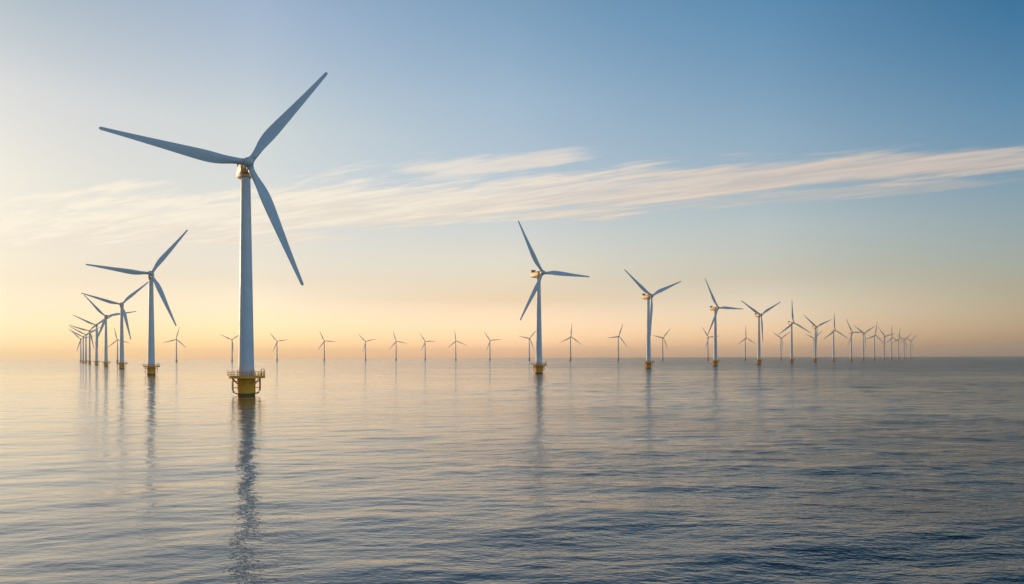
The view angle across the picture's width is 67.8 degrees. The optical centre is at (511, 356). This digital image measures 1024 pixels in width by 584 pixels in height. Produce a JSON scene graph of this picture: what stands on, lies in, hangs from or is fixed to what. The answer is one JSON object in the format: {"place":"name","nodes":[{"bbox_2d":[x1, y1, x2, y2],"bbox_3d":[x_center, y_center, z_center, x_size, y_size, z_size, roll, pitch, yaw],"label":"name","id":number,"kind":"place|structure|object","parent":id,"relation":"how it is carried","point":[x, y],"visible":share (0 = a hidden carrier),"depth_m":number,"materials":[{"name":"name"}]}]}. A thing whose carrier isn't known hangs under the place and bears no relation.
{"place":"outdoors","nodes":[
{"label":"outdoors","id":0,"kind":"place"},
{"bbox_2d":[0,356,1023,583],"bbox_3d":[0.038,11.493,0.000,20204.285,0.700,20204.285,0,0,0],"label":"water","id":1,"kind":"structure","parent":0,"point":[768,470],"depth_m":76.34,"materials":[{"name":"blue liquid"}]},
{"bbox_2d":[69,329,95,362],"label":"wind turbine","id":2,"kind":"object","parent":1,"relation":"in","point":[82,360],"visible":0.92,"depth_m":2053.40,"materials":[{"name":"white paint"}]},
{"bbox_2d":[73,332,92,361],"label":"wind turbine","id":3,"kind":"object","parent":1,"relation":"in","point":[80,347],"visible":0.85,"depth_m":2293.62,"materials":[{"name":"white paint"}]},
{"bbox_2d":[69,320,101,363],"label":"wind turbine","id":4,"kind":"object","parent":1,"relation":"in","point":[89,358],"visible":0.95,"depth_m":1615.40,"materials":[{"name":"paint"}]},
{"bbox_2d":[71,327,99,362],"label":"wind turbine","id":5,"kind":"object","parent":1,"relation":"in","point":[85,342],"visible":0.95,"depth_m":1872.05,"materials":[{"name":"white paint"}]},
{"bbox_2d":[73,315,111,364],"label":"wind turbine","id":6,"kind":"object","parent":1,"relation":"in","point":[96,361],"visible":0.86,"depth_m":1345.05,"materials":[{"name":"white paint"}]},
{"bbox_2d":[84,295,135,366],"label":"wind turbine","id":7,"kind":"object","parent":1,"relation":"in","point":[105,362],"visible":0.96,"depth_m":1068.95,"materials":[{"name":"white paint"}]},
{"bbox_2d":[81,281,148,368],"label":"wind turbine","id":8,"kind":"object","parent":1,"relation":"in","point":[121,363],"visible":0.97,"depth_m":830.29,"materials":[{"name":"paint"}]},
{"bbox_2d":[108,328,127,361],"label":"wind turbine","id":9,"kind":"object","parent":1,"relation":"in","point":[117,344],"visible":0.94,"depth_m":2391.59,"materials":[{"name":"white paint"}]},
{"bbox_2d":[86,230,187,374],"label":"wind turbine","id":10,"kind":"object","parent":1,"relation":"in","point":[151,368],"visible":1,"depth_m":529.28,"materials":[{"name":"white paint"}]},
{"bbox_2d":[163,327,184,361],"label":"wind turbine","id":11,"kind":"object","parent":1,"relation":"in","point":[176,343],"visible":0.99,"depth_m":2362.92,"materials":[{"name":"white paint"}]},
{"bbox_2d":[99,72,327,395],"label":"wind turbine","id":12,"kind":"object","parent":1,"relation":"in","point":[246,377],"visible":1,"depth_m":231.48,"materials":[{"name":"paint"}]},
{"bbox_2d":[220,334,238,360],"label":"wind turbine","id":13,"kind":"object","parent":1,"relation":"in","point":[232,347],"visible":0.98,"depth_m":2453.18,"materials":[{"name":"white paint"}]},
{"bbox_2d":[270,333,283,360],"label":"wind turbine","id":14,"kind":"object","parent":1,"relation":"in","point":[276,359],"visible":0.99,"depth_m":2701.11,"materials":[{"name":"white paint"}]},
{"bbox_2d":[319,332,333,360],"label":"wind turbine","id":15,"kind":"object","parent":1,"relation":"in","point":[324,345],"visible":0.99,"depth_m":2671.40,"materials":[{"name":"white paint"}]},
{"bbox_2d":[359,335,373,360],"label":"wind turbine","id":16,"kind":"object","parent":1,"relation":"in","point":[365,346],"visible":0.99,"depth_m":2792.75,"materials":[{"name":"white paint"}]},
{"bbox_2d":[390,332,406,360],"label":"wind turbine","id":17,"kind":"object","parent":1,"relation":"in","point":[396,347],"visible":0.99,"depth_m":2752.67,"materials":[{"name":"white paint"}]},
{"bbox_2d":[420,333,432,359],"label":"wind turbine","id":18,"kind":"object","parent":1,"relation":"in","point":[425,346],"visible":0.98,"depth_m":2843.52,"materials":[{"name":"white paint"}]},
{"bbox_2d":[450,335,464,359],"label":"wind turbine","id":19,"kind":"object","parent":1,"relation":"in","point":[455,346],"visible":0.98,"depth_m":2742.64,"materials":[{"name":"white paint"}]},
{"bbox_2d":[484,332,500,359],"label":"wind turbine","id":20,"kind":"object","parent":1,"relation":"in","point":[489,346],"visible":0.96,"depth_m":2691.93,"materials":[{"name":"white paint"}]},
{"bbox_2d":[520,331,535,360],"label":"wind turbine","id":21,"kind":"object","parent":1,"relation":"in","point":[529,343],"visible":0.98,"depth_m":2403.55,"materials":[{"name":"white paint"}]},
{"bbox_2d":[518,220,589,372],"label":"wind turbine","id":22,"kind":"object","parent":1,"relation":"in","point":[538,366],"visible":0.98,"depth_m":531.87,"materials":[{"name":"white paint"}]},
{"bbox_2d":[562,326,581,360],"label":"wind turbine","id":23,"kind":"object","parent":1,"relation":"in","point":[570,342],"visible":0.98,"depth_m":2236.54,"materials":[{"name":"white paint"}]},
{"bbox_2d":[610,325,625,360],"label":"wind turbine","id":24,"kind":"object","parent":1,"relation":"in","point":[618,342],"visible":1,"depth_m":2180.03,"materials":[{"name":"white paint"}]},
{"bbox_2d":[624,269,680,367],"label":"wind turbine","id":25,"kind":"object","parent":1,"relation":"in","point":[648,297],"visible":1,"depth_m":736.55,"materials":[{"name":"white paint"}]},
{"bbox_2d":[653,328,670,359],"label":"wind turbine","id":26,"kind":"object","parent":1,"relation":"in","point":[662,338],"visible":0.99,"depth_m":2384.34,"materials":[{"name":"white paint"}]},
{"bbox_2d":[702,327,713,359],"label":"wind turbine","id":27,"kind":"object","parent":1,"relation":"in","point":[707,345],"visible":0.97,"depth_m":2340.09,"materials":[{"name":"white paint"}]},
{"bbox_2d":[705,279,741,365],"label":"wind turbine","id":28,"kind":"object","parent":1,"relation":"in","point":[714,360],"visible":1,"depth_m":921.67,"materials":[{"name":"white paint"}]},
{"bbox_2d":[738,331,753,359],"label":"wind turbine","id":29,"kind":"object","parent":1,"relation":"in","point":[745,338],"visible":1,"depth_m":2441.90,"materials":[{"name":"white paint"}]},
{"bbox_2d":[741,300,779,363],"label":"wind turbine","id":30,"kind":"object","parent":1,"relation":"in","point":[759,360],"visible":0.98,"depth_m":1083.61,"materials":[{"name":"white paint"}]},
{"bbox_2d":[774,332,789,359],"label":"wind turbine","id":31,"kind":"object","parent":1,"relation":"in","point":[780,338],"visible":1,"depth_m":2481.42,"materials":[{"name":"white paint"}]},
{"bbox_2d":[778,305,810,362],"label":"wind turbine","id":32,"kind":"object","parent":1,"relation":"in","point":[791,359],"visible":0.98,"depth_m":1335.95,"materials":[{"name":"white paint"}]},
{"bbox_2d":[806,331,821,357],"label":"wind turbine","id":33,"kind":"object","parent":1,"relation":"in","point":[813,343],"visible":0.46,"depth_m":2520.78,"materials":[{"name":"white paint"}]},
{"bbox_2d":[804,315,831,361],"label":"wind turbine","id":34,"kind":"object","parent":1,"relation":"in","point":[815,327],"visible":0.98,"depth_m":1533.20,"materials":[{"name":"white paint"}]},
{"bbox_2d":[824,315,846,360],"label":"wind turbine","id":35,"kind":"object","parent":1,"relation":"in","point":[833,358],"visible":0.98,"depth_m":1738.40,"materials":[{"name":"white paint"}]},
{"bbox_2d":[846,319,865,359],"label":"wind turbine","id":36,"kind":"object","parent":1,"relation":"in","point":[852,332],"visible":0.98,"depth_m":1905.77,"materials":[{"name":"white paint"}]},
{"bbox_2d":[855,326,874,359],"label":"wind turbine","id":37,"kind":"object","parent":1,"relation":"in","point":[863,341],"visible":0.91,"depth_m":1980.62,"materials":[{"name":"white paint"}]},
{"bbox_2d":[867,325,881,359],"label":"wind turbine","id":38,"kind":"object","parent":1,"relation":"in","point":[874,342],"visible":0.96,"depth_m":2162.30,"materials":[{"name":"white paint"}]},
{"bbox_2d":[878,327,895,359],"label":"wind turbine","id":39,"kind":"object","parent":1,"relation":"in","point":[884,336],"visible":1,"depth_m":2297.98,"materials":[{"name":"white paint"}]},
{"bbox_2d":[885,331,900,358],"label":"wind turbine","id":40,"kind":"object","parent":1,"relation":"in","point":[890,357],"visible":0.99,"depth_m":2461.36,"materials":[{"name":"white paint"}]},
{"bbox_2d":[892,332,907,358],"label":"wind turbine","id":41,"kind":"object","parent":1,"relation":"in","point":[898,357],"visible":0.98,"depth_m":2610.73,"materials":[{"name":"white paint"}]},
{"bbox_2d":[900,334,910,358],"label":"wind turbine","id":42,"kind":"object","parent":1,"relation":"in","point":[904,347],"visible":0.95,"depth_m":2794.22,"materials":[{"name":"white paint"}]},
{"bbox_2d":[904,335,916,358],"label":"wind turbine","id":43,"kind":"object","parent":1,"relation":"in","point":[910,345],"visible":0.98,"depth_m":2987.17,"materials":[{"name":"white paint"}]},
{"bbox_2d":[0,0,1023,359],"label":"sky","id":44,"kind":"structure","parent":0,"point":[860,162],"materials":[{"name":"blue"}]}
]}

